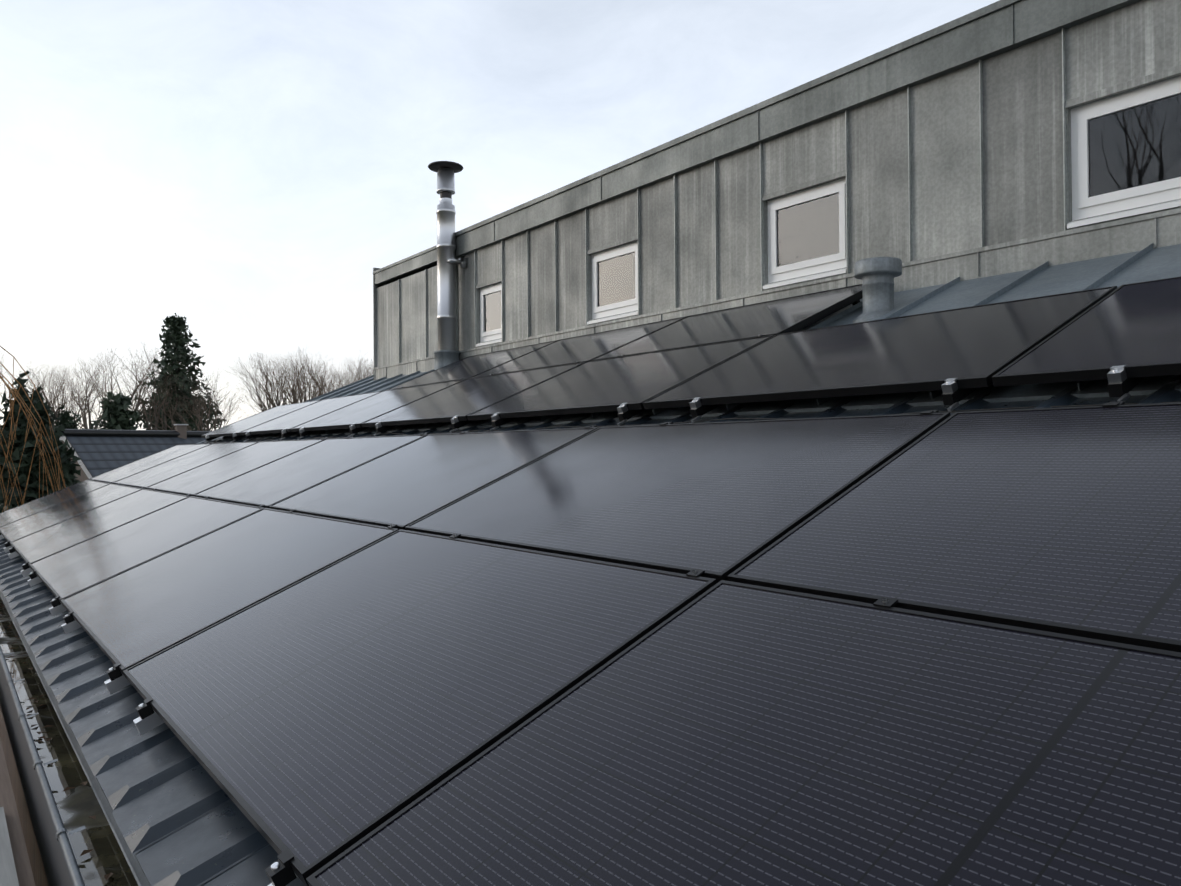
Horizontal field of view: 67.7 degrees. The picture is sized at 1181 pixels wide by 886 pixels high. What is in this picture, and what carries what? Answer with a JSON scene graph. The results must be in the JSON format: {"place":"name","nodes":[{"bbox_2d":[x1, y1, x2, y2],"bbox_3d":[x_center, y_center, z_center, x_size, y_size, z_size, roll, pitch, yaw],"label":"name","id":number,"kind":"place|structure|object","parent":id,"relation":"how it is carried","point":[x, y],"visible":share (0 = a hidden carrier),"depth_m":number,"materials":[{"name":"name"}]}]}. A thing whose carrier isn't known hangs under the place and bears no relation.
{"place":"outdoors","nodes":[
{"label":"outdoors","id":0,"kind":"place"},
{"bbox_2d":[0,706,48,885],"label":"fascia board","id":1,"kind":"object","parent":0,"point":[37,867],"depth_m":4.90,"materials":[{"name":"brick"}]},
{"bbox_2d":[0,662,73,885],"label":"gutter edge","id":2,"kind":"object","parent":1,"relation":"on","point":[54,863],"depth_m":3.43,"materials":[{"name":"grey paint"}]},
{"bbox_2d":[0,591,150,885],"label":"gutter","id":3,"kind":"object","parent":2,"relation":"on","point":[140,877],"depth_m":2.81,"materials":[{"name":"grey metal"}]},
{"bbox_2d":[0,440,269,885],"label":"roof deck","id":4,"kind":"structure","parent":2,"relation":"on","point":[202,442],"depth_m":2.24,"materials":[{"name":"metal"}]},
{"bbox_2d":[0,380,1180,885],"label":"metal roofing","id":5,"kind":"object","parent":4,"relation":"attached to","point":[156,786],"visible":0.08,"depth_m":2.66,"materials":[{"name":"grey metal"}]},
{"bbox_2d":[0,277,1180,885],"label":"solar panel frames","id":6,"kind":"structure","parent":5,"relation":"on","point":[728,575],"depth_m":2.65,"materials":[{"name":"black metal"}]},
{"bbox_2d":[0,296,1144,885],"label":"panel clamps","id":7,"kind":"object","parent":6,"relation":"attached to","point":[282,874],"visible":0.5,"depth_m":3.13,"materials":[{"name":"black metal"}]},
{"bbox_2d":[0,278,1180,885],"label":"solar panels","id":8,"kind":"object","parent":6,"relation":"in","point":[724,734],"visible":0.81,"depth_m":2.11,"materials":[{"name":"black glass"}]},
{"bbox_2d":[205,401,1180,443],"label":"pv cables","id":9,"kind":"object","parent":6,"relation":"hanging from","point":[953,411],"visible":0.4,"depth_m":3.81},
{"bbox_2d":[0,597,137,885],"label":"gutter dirt","id":10,"kind":"structure","parent":0,"point":[78,805],"depth_m":2.86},
{"bbox_2d":[62,425,186,482],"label":"wall","id":11,"kind":"structure","parent":0,"point":[181,430],"depth_m":23.84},
{"bbox_2d":[61,429,210,476],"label":"neighbour roof","id":12,"kind":"structure","parent":11,"relation":"on","point":[100,451],"depth_m":24.71,"materials":[{"name":"grey tile"}]},
{"bbox_2d":[59,424,187,478],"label":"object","id":13,"kind":"structure","parent":12,"relation":"attached to","point":[86,471],"depth_m":23.42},
{"bbox_2d":[0,0,998,430],"label":"sky","id":14,"kind":"structure","parent":0,"point":[244,171],"materials":[{"name":"white"}]},
{"bbox_2d":[211,243,1180,440],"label":"zinc roof","id":15,"kind":"structure","parent":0,"point":[1148,263],"depth_m":4.63,"materials":[{"name":"grey metal"}]},
{"bbox_2d":[434,350,459,369],"bbox_3d":[-1.744,-0.921,10.700,0.640,0.385,0.640,0,-1,-37],"label":"flue flashing","id":16,"kind":"object","parent":15,"relation":"on","point":[442,358],"visible":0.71,"depth_m":10.57,"materials":[{"name":"grey metal"}]},
{"bbox_2d":[436,168,466,350],"bbox_3d":[-1.701,-2.026,10.683,0.287,2.596,0.337,0,-1,-37],"label":"flue","id":17,"kind":"object","parent":15,"relation":"on","point":[447,261],"visible":0.83,"depth_m":10.62,"materials":[{"name":"silver metal"}]},
{"bbox_2d":[428,161,462,198],"bbox_3d":[-1.762,-3.166,10.718,0.430,0.424,0.430,0,-1,-37],"label":"flue cap","id":18,"kind":"object","parent":17,"relation":"on","point":[437,165],"visible":0.6,"depth_m":10.65,"materials":[{"name":"metal"}]},
{"bbox_2d":[373,0,1180,380],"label":"dormer wall","id":19,"kind":"structure","parent":15,"relation":"on","point":[963,174],"depth_m":6.00,"materials":[{"name":"grey metal"}]},
{"bbox_2d":[373,0,1140,285],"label":"dormer fascia","id":20,"kind":"structure","parent":19,"relation":"attached to","point":[992,30],"depth_m":6.45,"materials":[{"name":"grey metal"}]},
{"bbox_2d":[476,76,1180,346],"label":"window frames","id":21,"kind":"structure","parent":19,"relation":"attached to","point":[1084,205],"depth_m":5.02,"materials":[{"name":"white plastic"}]},
{"bbox_2d":[484,93,1180,331],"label":"window glass","id":22,"kind":"object","parent":21,"relation":"in","point":[1136,146],"visible":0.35,"depth_m":4.92,"materials":[{"name":"grey glass"}]},
{"bbox_2d":[852,257,901,322],"bbox_3d":[1.767,-0.912,5.409,0.440,0.420,0.440,0,-1,-37],"label":"vent","id":23,"kind":"object","parent":15,"relation":"on","point":[876,275],"visible":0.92,"depth_m":5.32,"materials":[{"name":"metal"}]},
{"label":"ground","id":24,"kind":"structure","parent":0,"visible":0},
{"bbox_2d":[0,739,34,885],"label":"flat roof","id":25,"kind":"structure","parent":24,"relation":"on","point":[19,850],"depth_m":3.12,"materials":[{"name":"wood"}]},
{"bbox_2d":[0,807,18,885],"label":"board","id":26,"kind":"object","parent":25,"relation":"on","point":[8,875],"visible":1,"depth_m":2.82,"materials":[{"name":"grey"}]},
{"bbox_2d":[0,346,65,511],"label":"willow","id":27,"kind":"object","parent":24,"relation":"on","point":[12,407],"visible":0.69,"depth_m":11.63,"materials":[{"name":"brown plant"}]},
{"bbox_2d":[0,370,104,512],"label":"evergreen tree","id":28,"kind":"object","parent":24,"relation":"on","point":[67,464],"visible":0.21,"depth_m":18.36,"materials":[{"name":"green plant"}]},
{"bbox_2d":[97,313,225,430],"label":"conifer","id":29,"kind":"object","parent":24,"relation":"on","point":[114,411],"depth_m":49.12,"materials":[{"name":"green plant"}]},
{"bbox_2d":[0,334,373,430],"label":"bare trees","id":30,"kind":"object","parent":24,"relation":"on","point":[296,397],"visible":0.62,"depth_m":53.85,"materials":[{"name":"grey plant"}]}
]}

